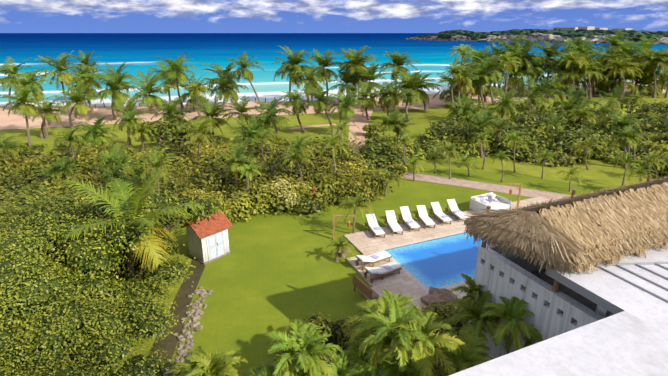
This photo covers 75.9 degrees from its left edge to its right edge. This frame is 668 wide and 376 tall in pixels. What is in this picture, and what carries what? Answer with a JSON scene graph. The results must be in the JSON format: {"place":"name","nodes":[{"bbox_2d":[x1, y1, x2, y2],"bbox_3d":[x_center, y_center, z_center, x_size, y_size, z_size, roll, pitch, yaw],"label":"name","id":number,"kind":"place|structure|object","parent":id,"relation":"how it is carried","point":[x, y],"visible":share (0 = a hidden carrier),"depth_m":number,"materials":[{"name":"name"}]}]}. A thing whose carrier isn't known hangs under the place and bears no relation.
{"place":"outdoors","nodes":[
{"label":"outdoors","id":0,"kind":"place"},
{"bbox_2d":[0,82,666,129],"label":"beach sand","id":1,"kind":"structure","parent":0,"point":[13,121],"depth_m":68.81,"materials":[{"name":"sand"}]},
{"bbox_2d":[0,56,41,109],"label":"beach palm","id":2,"kind":"object","parent":1,"relation":"on","point":[12,69],"visible":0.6,"depth_m":68.76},
{"bbox_2d":[67,66,106,111],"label":"beach palm","id":3,"kind":"object","parent":1,"relation":"on","point":[89,92],"visible":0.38,"depth_m":67.90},
{"bbox_2d":[87,70,143,119],"bbox_3d":[-31.043,-13.306,61.765,7.172,7.087,6.512,9,22,24],"label":"beach palm","id":4,"kind":"object","parent":1,"relation":"on","point":[116,84],"visible":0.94,"depth_m":60.99,"materials":[{"name":"plant"}]},
{"bbox_2d":[123,69,179,113],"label":"beach palm","id":5,"kind":"object","parent":1,"relation":"on","point":[149,99],"visible":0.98,"depth_m":66.51,"materials":[{"name":"plant"}]},
{"bbox_2d":[145,59,189,102],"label":"beach palm","id":6,"kind":"object","parent":1,"relation":"on","point":[166,81],"visible":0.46,"depth_m":75.22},
{"bbox_2d":[172,75,217,111],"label":"beach palm","id":7,"kind":"object","parent":1,"relation":"on","point":[192,100],"visible":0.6,"depth_m":68.13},
{"bbox_2d":[203,70,248,111],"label":"beach palm","id":8,"kind":"object","parent":1,"relation":"on","point":[227,83],"visible":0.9,"depth_m":68.09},
{"bbox_2d":[272,50,312,100],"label":"beach palm","id":9,"kind":"object","parent":1,"relation":"on","point":[291,79],"visible":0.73,"depth_m":74.96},
{"bbox_2d":[304,49,341,100],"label":"beach palm","id":10,"kind":"object","parent":1,"relation":"on","point":[323,62],"visible":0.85,"depth_m":77.77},
{"bbox_2d":[327,64,360,99],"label":"beach palm","id":11,"kind":"object","parent":1,"relation":"on","point":[344,77],"visible":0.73,"depth_m":74.79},
{"bbox_2d":[378,51,421,84],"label":"beach palm","id":12,"kind":"object","parent":1,"relation":"on","point":[397,60],"visible":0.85,"depth_m":73.73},
{"bbox_2d":[499,64,538,95],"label":"beach palm","id":13,"kind":"object","parent":1,"relation":"on","point":[513,82],"visible":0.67,"depth_m":84.94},
{"bbox_2d":[536,41,580,79],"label":"beach palm","id":14,"kind":"object","parent":1,"relation":"on","point":[551,50],"visible":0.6,"depth_m":89.59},
{"bbox_2d":[0,33,667,105],"bbox_3d":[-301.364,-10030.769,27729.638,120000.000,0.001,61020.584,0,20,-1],"label":"sea","id":15,"kind":"structure","parent":0,"point":[140,51],"depth_m":280.14,"materials":[{"name":"liquid"}]},
{"bbox_2d":[0,93,667,375],"bbox_3d":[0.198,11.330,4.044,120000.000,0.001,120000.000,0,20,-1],"label":"ground","id":16,"kind":"structure","parent":0,"point":[602,174],"depth_m":49.11,"materials":[{"name":"green plant"}]},
{"bbox_2d":[0,133,26,161],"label":"palm","id":17,"kind":"object","parent":16,"relation":"on","point":[7,149],"visible":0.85,"depth_m":38.01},
{"bbox_2d":[0,83,45,154],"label":"beach palm","id":18,"kind":"object","parent":16,"relation":"on","point":[25,109],"visible":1,"depth_m":42.65,"materials":[{"name":"plant"}]},
{"bbox_2d":[0,68,58,138],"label":"beach palm","id":19,"kind":"object","parent":16,"relation":"on","point":[36,92],"visible":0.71,"depth_m":49.71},
{"bbox_2d":[31,97,66,137],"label":"beach palm","id":20,"kind":"object","parent":16,"relation":"on","point":[51,117],"visible":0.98,"depth_m":51.00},
{"bbox_2d":[35,50,90,120],"bbox_3d":[-38.094,-14.472,61.096,6.748,9.771,6.741,0,20,-1],"label":"beach palm","id":21,"kind":"object","parent":16,"relation":"on","point":[64,77],"visible":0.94,"depth_m":59.56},
{"bbox_2d":[45,156,84,183],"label":"palm tree","id":22,"kind":"object","parent":16,"relation":"on","point":[62,166],"visible":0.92,"depth_m":32.96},
{"bbox_2d":[44,79,99,128],"bbox_3d":[-33.502,-10.763,55.982,5.470,6.310,5.592,5,20,13],"label":"beach palm","id":23,"kind":"object","parent":16,"relation":"on","point":[80,108],"visible":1,"depth_m":55.58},
{"bbox_2d":[53,127,92,158],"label":"palm","id":24,"kind":"object","parent":16,"relation":"on","point":[70,137],"visible":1,"depth_m":35.96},
{"bbox_2d":[0,170,175,285],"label":"thicket","id":25,"kind":"object","parent":16,"relation":"on","point":[23,200],"depth_m":21.47,"materials":[{"name":"green plant"}]},
{"bbox_2d":[67,116,117,148],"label":"beach palm","id":26,"kind":"object","parent":16,"relation":"on","point":[96,129],"visible":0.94,"depth_m":41.91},
{"bbox_2d":[0,185,227,375],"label":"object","id":27,"kind":"object","parent":16,"relation":"on","point":[59,316],"visible":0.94,"depth_m":15.10,"materials":[{"name":"green plant"}]},
{"bbox_2d":[92,144,135,175],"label":"palm tree","id":28,"kind":"object","parent":16,"relation":"on","point":[108,157],"visible":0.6,"depth_m":33.75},
{"bbox_2d":[105,98,154,144],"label":"beach palm","id":29,"kind":"object","parent":16,"relation":"on","point":[130,106],"visible":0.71,"depth_m":46.35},
{"bbox_2d":[62,166,204,279],"bbox_3d":[-9.328,2.218,20.029,6.015,6.361,5.826,10,22,26],"label":"palm","id":30,"kind":"object","parent":16,"relation":"on","point":[152,252],"visible":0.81,"depth_m":19.57,"materials":[{"name":"plant"}]},
{"bbox_2d":[119,159,160,194],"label":"palm","id":31,"kind":"object","parent":16,"relation":"on","point":[136,179],"visible":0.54,"depth_m":29.24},
{"bbox_2d":[124,121,159,150],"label":"palm tree","id":32,"kind":"object","parent":16,"relation":"on","point":[140,130],"visible":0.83,"depth_m":44.95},
{"bbox_2d":[129,146,183,193],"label":"palm","id":33,"kind":"object","parent":16,"relation":"on","point":[157,161],"visible":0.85,"depth_m":28.04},
{"bbox_2d":[149,97,193,122],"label":"beach palm","id":34,"kind":"object","parent":16,"relation":"on","point":[171,114],"visible":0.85,"depth_m":52.66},
{"bbox_2d":[148,259,204,372],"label":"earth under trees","id":35,"kind":"object","parent":16,"relation":"on","point":[169,342],"visible":0.56,"depth_m":19.58,"materials":[{"name":"soil"}]},
{"bbox_2d":[154,51,199,108],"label":"beach palm","id":36,"kind":"object","parent":16,"relation":"on","point":[177,68],"visible":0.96,"depth_m":69.81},
{"bbox_2d":[0,130,392,220],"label":"thicket","id":37,"kind":"object","parent":16,"relation":"on","point":[208,172],"visible":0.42,"depth_m":34.41,"materials":[{"name":"green plant"}]},
{"bbox_2d":[177,115,219,159],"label":"palm","id":38,"kind":"object","parent":16,"relation":"on","point":[200,128],"visible":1,"depth_m":36.78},
{"bbox_2d":[185,95,232,138],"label":"beach palm","id":39,"kind":"object","parent":16,"relation":"on","point":[208,110],"visible":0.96,"depth_m":50.54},
{"bbox_2d":[198,60,247,100],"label":"beach palm","id":40,"kind":"object","parent":16,"relation":"on","point":[227,69],"visible":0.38,"depth_m":73.44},
{"bbox_2d":[213,143,258,183],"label":"palm tree","id":41,"kind":"object","parent":16,"relation":"on","point":[234,166],"visible":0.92,"depth_m":32.74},
{"bbox_2d":[220,95,256,144],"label":"beach palm","id":42,"kind":"object","parent":16,"relation":"on","point":[242,109],"visible":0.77,"depth_m":47.78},
{"bbox_2d":[227,51,264,109],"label":"beach palm","id":43,"kind":"object","parent":16,"relation":"on","point":[243,64],"visible":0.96,"depth_m":68.45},
{"bbox_2d":[231,116,274,148],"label":"beach palm","id":44,"kind":"object","parent":16,"relation":"on","point":[252,134],"visible":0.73,"depth_m":43.92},
{"bbox_2d":[247,105,289,142],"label":"beach palm","id":45,"kind":"object","parent":16,"relation":"on","point":[267,120],"visible":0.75,"depth_m":46.69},
{"bbox_2d":[231,177,310,206],"bbox_3d":[-4.576,0.300,31.451,6.167,2.591,3.752,0,20,-1],"label":"croton bush","id":46,"kind":"object","parent":16,"relation":"on","point":[287,193],"visible":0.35,"depth_m":30.62,"materials":[{"name":"yellow plant"}]},
{"bbox_2d":[254,98,293,133],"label":"beach palm","id":47,"kind":"object","parent":16,"relation":"on","point":[269,106],"visible":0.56,"depth_m":53.47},
{"bbox_2d":[278,45,314,102],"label":"beach palm","id":48,"kind":"object","parent":16,"relation":"on","point":[299,57],"visible":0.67,"depth_m":75.14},
{"bbox_2d":[280,147,312,180],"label":"palm","id":49,"kind":"object","parent":16,"relation":"on","point":[295,155],"visible":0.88,"depth_m":32.36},
{"bbox_2d":[281,89,313,132],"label":"beach palm","id":50,"kind":"object","parent":16,"relation":"on","point":[298,108],"visible":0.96,"depth_m":53.43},
{"bbox_2d":[210,162,408,222],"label":"garden shrubs","id":51,"kind":"object","parent":16,"relation":"on","point":[258,196],"visible":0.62,"depth_m":30.23,"materials":[{"name":"green plant"}]},
{"bbox_2d":[289,65,329,105],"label":"beach palm","id":52,"kind":"object","parent":16,"relation":"on","point":[310,76],"visible":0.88,"depth_m":72.88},
{"bbox_2d":[303,86,335,134],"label":"beach palm","id":53,"kind":"object","parent":16,"relation":"on","point":[319,107],"visible":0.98,"depth_m":52.09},
{"bbox_2d":[10,98,648,154],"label":"bushes","id":54,"kind":"object","parent":16,"relation":"on","point":[172,130],"visible":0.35,"depth_m":45.90,"materials":[{"name":"green plant"}]},
{"bbox_2d":[315,133,350,175],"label":"palm","id":55,"kind":"object","parent":16,"relation":"on","point":[331,142],"visible":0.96,"depth_m":33.72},
{"bbox_2d":[327,90,367,134],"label":"beach palm","id":56,"kind":"object","parent":16,"relation":"on","point":[344,110],"visible":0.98,"depth_m":52.43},
{"bbox_2d":[338,47,378,104],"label":"beach palm","id":57,"kind":"object","parent":16,"relation":"on","point":[355,61],"visible":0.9,"depth_m":73.45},
{"bbox_2d":[345,80,382,119],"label":"beach palm","id":58,"kind":"object","parent":16,"relation":"on","point":[364,90],"visible":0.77,"depth_m":61.36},
{"bbox_2d":[348,63,392,104],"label":"beach palm","id":59,"kind":"object","parent":16,"relation":"on","point":[370,76],"visible":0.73,"depth_m":72.04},
{"bbox_2d":[370,79,407,114],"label":"beach palm","id":60,"kind":"object","parent":16,"relation":"on","point":[386,105],"visible":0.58,"depth_m":61.61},
{"bbox_2d":[378,109,407,143],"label":"palm tree","id":61,"kind":"object","parent":16,"relation":"on","point":[395,118],"visible":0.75,"depth_m":44.39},
{"bbox_2d":[391,68,433,112],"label":"beach palm","id":62,"kind":"object","parent":16,"relation":"on","point":[405,84],"visible":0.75,"depth_m":66.87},
{"bbox_2d":[387,233,463,249],"bbox_3d":[8.213,4.396,25.070,9.600,1.518,4.550,-8,22,-22],"label":"pool edge","id":63,"kind":"object","parent":16,"relation":"in","point":[424,241],"depth_m":25.93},
{"bbox_2d":[386,233,487,288],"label":"pool water","id":64,"kind":"structure","parent":63,"relation":"in","point":[441,262],"depth_m":24.05,"materials":[{"name":"liquid"}]},
{"bbox_2d":[447,64,480,107],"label":"shore palm","id":65,"kind":"object","parent":16,"relation":"on","point":[462,80],"visible":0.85,"depth_m":64.23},
{"bbox_2d":[442,95,488,121],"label":"beach palm","id":66,"kind":"object","parent":16,"relation":"on","point":[465,108],"visible":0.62,"depth_m":61.19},
{"bbox_2d":[472,59,497,109],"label":"shore palm","id":67,"kind":"object","parent":16,"relation":"on","point":[482,67],"visible":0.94,"depth_m":69.41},
{"bbox_2d":[471,55,513,104],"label":"shore palm","id":68,"kind":"object","parent":16,"relation":"on","point":[495,74],"visible":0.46,"depth_m":73.39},
{"bbox_2d":[487,87,526,120],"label":"beach palm","id":69,"kind":"object","parent":16,"relation":"on","point":[505,110],"visible":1,"depth_m":61.21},
{"bbox_2d":[350,99,667,177],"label":"thicket","id":70,"kind":"object","parent":16,"relation":"on","point":[652,117],"visible":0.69,"depth_m":44.44,"materials":[{"name":"green plant"}]},
{"bbox_2d":[487,31,543,90],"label":"beach palm","id":71,"kind":"object","parent":16,"relation":"on","point":[519,39],"visible":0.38,"depth_m":90.55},
{"bbox_2d":[503,40,546,93],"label":"shore palm","id":72,"kind":"object","parent":16,"relation":"on","point":[521,51],"visible":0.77,"depth_m":83.99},
{"bbox_2d":[515,75,562,107],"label":"beach palm","id":73,"kind":"object","parent":16,"relation":"on","point":[543,85],"visible":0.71,"depth_m":66.89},
{"bbox_2d":[449,243,667,375],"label":"villa","id":74,"kind":"object","parent":16,"relation":"on","point":[600,322],"visible":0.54,"depth_m":10.80,"materials":[{"name":"white paint"}]},
{"bbox_2d":[481,174,662,292],"bbox_3d":[11.447,1.046,15.846,13.699,1.560,3.361,-8,22,-22],"label":"palapa frame","id":75,"kind":"object","parent":74,"relation":"on","point":[556,285],"visible":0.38,"depth_m":15.06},
{"bbox_2d":[463,176,667,278],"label":"thatched roof","id":76,"kind":"structure","parent":75,"relation":"on","point":[591,230],"depth_m":12.69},
{"bbox_2d":[595,243,667,302],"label":"pergola slats","id":77,"kind":"object","parent":74,"relation":"on","point":[639,264],"visible":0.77,"depth_m":11.88,"materials":[{"name":"grey"}]},
{"bbox_2d":[541,73,579,103],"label":"beach palm","id":78,"kind":"object","parent":16,"relation":"on","point":[555,85],"visible":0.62,"depth_m":71.13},
{"bbox_2d":[547,87,598,110],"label":"beach palm","id":79,"kind":"object","parent":16,"relation":"on","point":[575,94],"visible":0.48,"depth_m":66.11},
{"bbox_2d":[550,53,595,98],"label":"shore palm","id":80,"kind":"object","parent":16,"relation":"on","point":[570,73],"visible":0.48,"depth_m":80.46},
{"bbox_2d":[589,93,621,126],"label":"palm","id":81,"kind":"object","parent":16,"relation":"on","point":[604,109],"visible":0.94,"depth_m":50.00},
{"bbox_2d":[595,29,637,53],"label":"shore palm","id":82,"kind":"object","parent":16,"relation":"on","point":[613,40],"visible":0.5,"depth_m":101.59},
{"bbox_2d":[597,58,643,99],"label":"shore palm","id":83,"kind":"object","parent":16,"relation":"on","point":[621,65],"visible":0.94,"depth_m":78.78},
{"bbox_2d":[597,59,649,97],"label":"beach palm","id":84,"kind":"object","parent":16,"relation":"on","point":[629,77],"visible":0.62,"depth_m":83.99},
{"bbox_2d":[626,67,666,95],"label":"beach palm","id":85,"kind":"object","parent":16,"relation":"on","point":[644,81],"visible":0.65,"depth_m":85.96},
{"bbox_2d":[632,50,667,97],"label":"shore palm","id":86,"kind":"object","parent":16,"relation":"on","point":[653,57],"visible":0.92,"depth_m":81.90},
{"bbox_2d":[0,0,667,32],"label":"sky","id":87,"kind":"structure","parent":0,"point":[16,16],"materials":[{"name":"blue"}]},
{"bbox_2d":[168,180,552,375],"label":"lawn","id":88,"kind":"structure","parent":0,"point":[272,271],"depth_m":22.75,"materials":[{"name":"plant"}]},
{"bbox_2d":[163,285,212,375],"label":"stone border","id":89,"kind":"object","parent":88,"relation":"on","point":[197,304],"visible":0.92,"depth_m":18.58,"materials":[{"name":"stone"}]},
{"bbox_2d":[166,346,236,375],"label":"palm tree","id":90,"kind":"object","parent":88,"relation":"on","point":[186,365],"visible":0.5,"depth_m":12.41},
{"bbox_2d":[181,211,232,264],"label":"shed","id":91,"kind":"structure","parent":88,"relation":"on","point":[208,240],"depth_m":23.83,"materials":[{"name":"white paint"}]},
{"bbox_2d":[183,350,247,375],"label":"palm tree","id":92,"kind":"object","parent":88,"relation":"on","point":[219,366],"visible":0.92,"depth_m":12.24,"materials":[{"name":"plant"}]},
{"bbox_2d":[337,192,376,232],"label":"lawn palm","id":93,"kind":"object","parent":88,"relation":"on","point":[356,204],"visible":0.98,"depth_m":26.50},
{"bbox_2d":[322,318,450,374],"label":"garden bed","id":94,"kind":"object","parent":88,"relation":"on","point":[331,340],"visible":0.07,"depth_m":17.73,"materials":[{"name":"soil"}]},
{"bbox_2d":[257,342,338,375],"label":"palm tree","id":95,"kind":"object","parent":94,"relation":"on","point":[273,359],"visible":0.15,"depth_m":12.53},
{"bbox_2d":[265,318,338,375],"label":"palm tree","id":96,"kind":"object","parent":94,"relation":"on","point":[283,337],"visible":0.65,"depth_m":12.15,"materials":[{"name":"plant"}]},
{"bbox_2d":[279,328,343,375],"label":"palm tree","id":97,"kind":"object","parent":94,"relation":"on","point":[314,363],"visible":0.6,"depth_m":12.04,"materials":[{"name":"plant"}]},
{"bbox_2d":[320,351,358,375],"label":"palm tree","id":98,"kind":"object","parent":94,"relation":"on","point":[340,368],"visible":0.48,"depth_m":12.56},
{"bbox_2d":[250,298,468,375],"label":"shrubs","id":99,"kind":"object","parent":94,"relation":"on","point":[447,310],"visible":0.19,"depth_m":17.82,"materials":[{"name":"green plant"}]},
{"bbox_2d":[340,332,393,375],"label":"palm tree","id":100,"kind":"object","parent":94,"relation":"on","point":[369,371],"visible":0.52,"depth_m":12.81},
{"bbox_2d":[346,331,390,375],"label":"shrub","id":101,"kind":"object","parent":94,"relation":"on","point":[357,364],"visible":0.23,"depth_m":12.72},
{"bbox_2d":[342,296,427,368],"bbox_3d":[1.582,5.556,13.543,2.708,4.412,2.396,0,20,-1],"label":"palm tree","id":102,"kind":"object","parent":94,"relation":"on","point":[384,310],"visible":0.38,"depth_m":13.03,"materials":[{"name":"plant"}]},
{"bbox_2d":[358,298,434,371],"bbox_3d":[1.726,5.718,12.861,2.148,4.593,2.449,0,20,-1],"label":"palm tree","id":103,"kind":"object","parent":94,"relation":"on","point":[399,315],"visible":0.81,"depth_m":12.01,"materials":[{"name":"plant"}]},
{"bbox_2d":[364,334,432,375],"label":"palm tree","id":104,"kind":"object","parent":94,"relation":"on","point":[386,370],"visible":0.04,"depth_m":12.24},
{"bbox_2d":[376,350,436,375],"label":"palm tree","id":105,"kind":"object","parent":94,"relation":"on","point":[401,373],"visible":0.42,"depth_m":12.26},
{"bbox_2d":[377,304,470,375],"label":"palm tree","id":106,"kind":"object","parent":94,"relation":"on","point":[427,327],"visible":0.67,"depth_m":12.06,"materials":[{"name":"plant"}]},
{"bbox_2d":[430,338,489,375],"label":"palm tree","id":107,"kind":"object","parent":94,"relation":"on","point":[464,356],"visible":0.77,"depth_m":12.69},
{"bbox_2d":[433,330,492,374],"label":"palm tree","id":108,"kind":"object","parent":94,"relation":"on","point":[469,335],"visible":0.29,"depth_m":13.46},
{"bbox_2d":[449,273,491,329],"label":"palm tree","id":109,"kind":"object","parent":94,"relation":"on","point":[472,289],"visible":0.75,"depth_m":15.43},
{"bbox_2d":[444,290,511,350],"bbox_3d":[4.993,5.478,15.021,2.426,3.532,2.351,0,20,-1],"label":"palm tree","id":110,"kind":"object","parent":94,"relation":"on","point":[477,324],"visible":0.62,"depth_m":14.60,"materials":[{"name":"plant"}]},
{"bbox_2d":[480,296,543,353],"bbox_3d":[5.699,5.554,14.022,1.921,4.080,2.110,0,20,-1],"label":"palm tree","id":111,"kind":"object","parent":94,"relation":"on","point":[511,312],"visible":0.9,"depth_m":13.41,"materials":[{"name":"plant"}]},
{"bbox_2d":[344,196,553,309],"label":"pool deck","id":112,"kind":"structure","parent":88,"relation":"on","point":[364,243],"depth_m":25.75,"materials":[{"name":"stone"}]},
{"bbox_2d":[353,274,379,300],"bbox_3d":[1.518,4.810,20.373,0.510,0.900,1.600,-11,22,-27],"label":"wood bench","id":113,"kind":"object","parent":112,"relation":"on","point":[365,289],"visible":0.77,"depth_m":20.08,"materials":[{"name":"brown wood"}]},
{"bbox_2d":[355,250,391,270],"bbox_3d":[2.168,3.841,23.414,2.000,0.650,0.670,-12,23,-30],"label":"lounger","id":114,"kind":"object","parent":112,"relation":"on","point":[378,257],"visible":1,"depth_m":23.24,"materials":[{"name":"fabric"}]},
{"bbox_2d":[363,262,401,282],"bbox_3d":[2.537,4.263,22.248,2.000,0.650,0.670,-12,23,-30],"label":"lounger","id":115,"kind":"object","parent":112,"relation":"on","point":[383,270],"visible":1,"depth_m":22.08,"materials":[{"name":"fabric"}]},
{"bbox_2d":[378,230,473,293],"bbox_3d":[8.213,3.699,24.817,10.160,0.062,5.110,-8,22,-22],"label":"pool coping","id":116,"kind":"object","parent":112,"relation":"on","point":[415,280],"visible":0.25,"depth_m":23.91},
{"bbox_2d":[420,287,463,308],"bbox_3d":[5.457,5.273,20.304,2.735,0.796,1.521,4,20,11],"label":"boulder","id":117,"kind":"object","parent":112,"relation":"on","point":[437,294],"visible":0.56,"depth_m":20.11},
{"bbox_2d":[469,192,511,212],"bbox_3d":[11.125,1.149,30.480,2.200,0.900,1.765,-10,22,-26],"label":"daybed","id":118,"kind":"object","parent":112,"relation":"on","point":[478,203],"visible":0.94,"depth_m":30.43,"materials":[{"name":"white"}]},
{"bbox_2d":[348,104,373,156],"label":"sand path","id":119,"kind":"structure","parent":0,"point":[360,120],"depth_m":59.12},
{"bbox_2d":[385,170,576,200],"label":"paved path","id":120,"kind":"structure","parent":0,"point":[483,186],"depth_m":35.61,"materials":[{"name":"stone"}]},
{"bbox_2d":[410,168,607,195],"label":"lawn","id":121,"kind":"structure","parent":0,"point":[546,185],"depth_m":37.10,"materials":[{"name":"plant"}]},
{"bbox_2d":[406,29,667,43],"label":"headland","id":122,"kind":"structure","parent":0,"point":[549,35],"depth_m":581.68,"materials":[{"name":"plant"}]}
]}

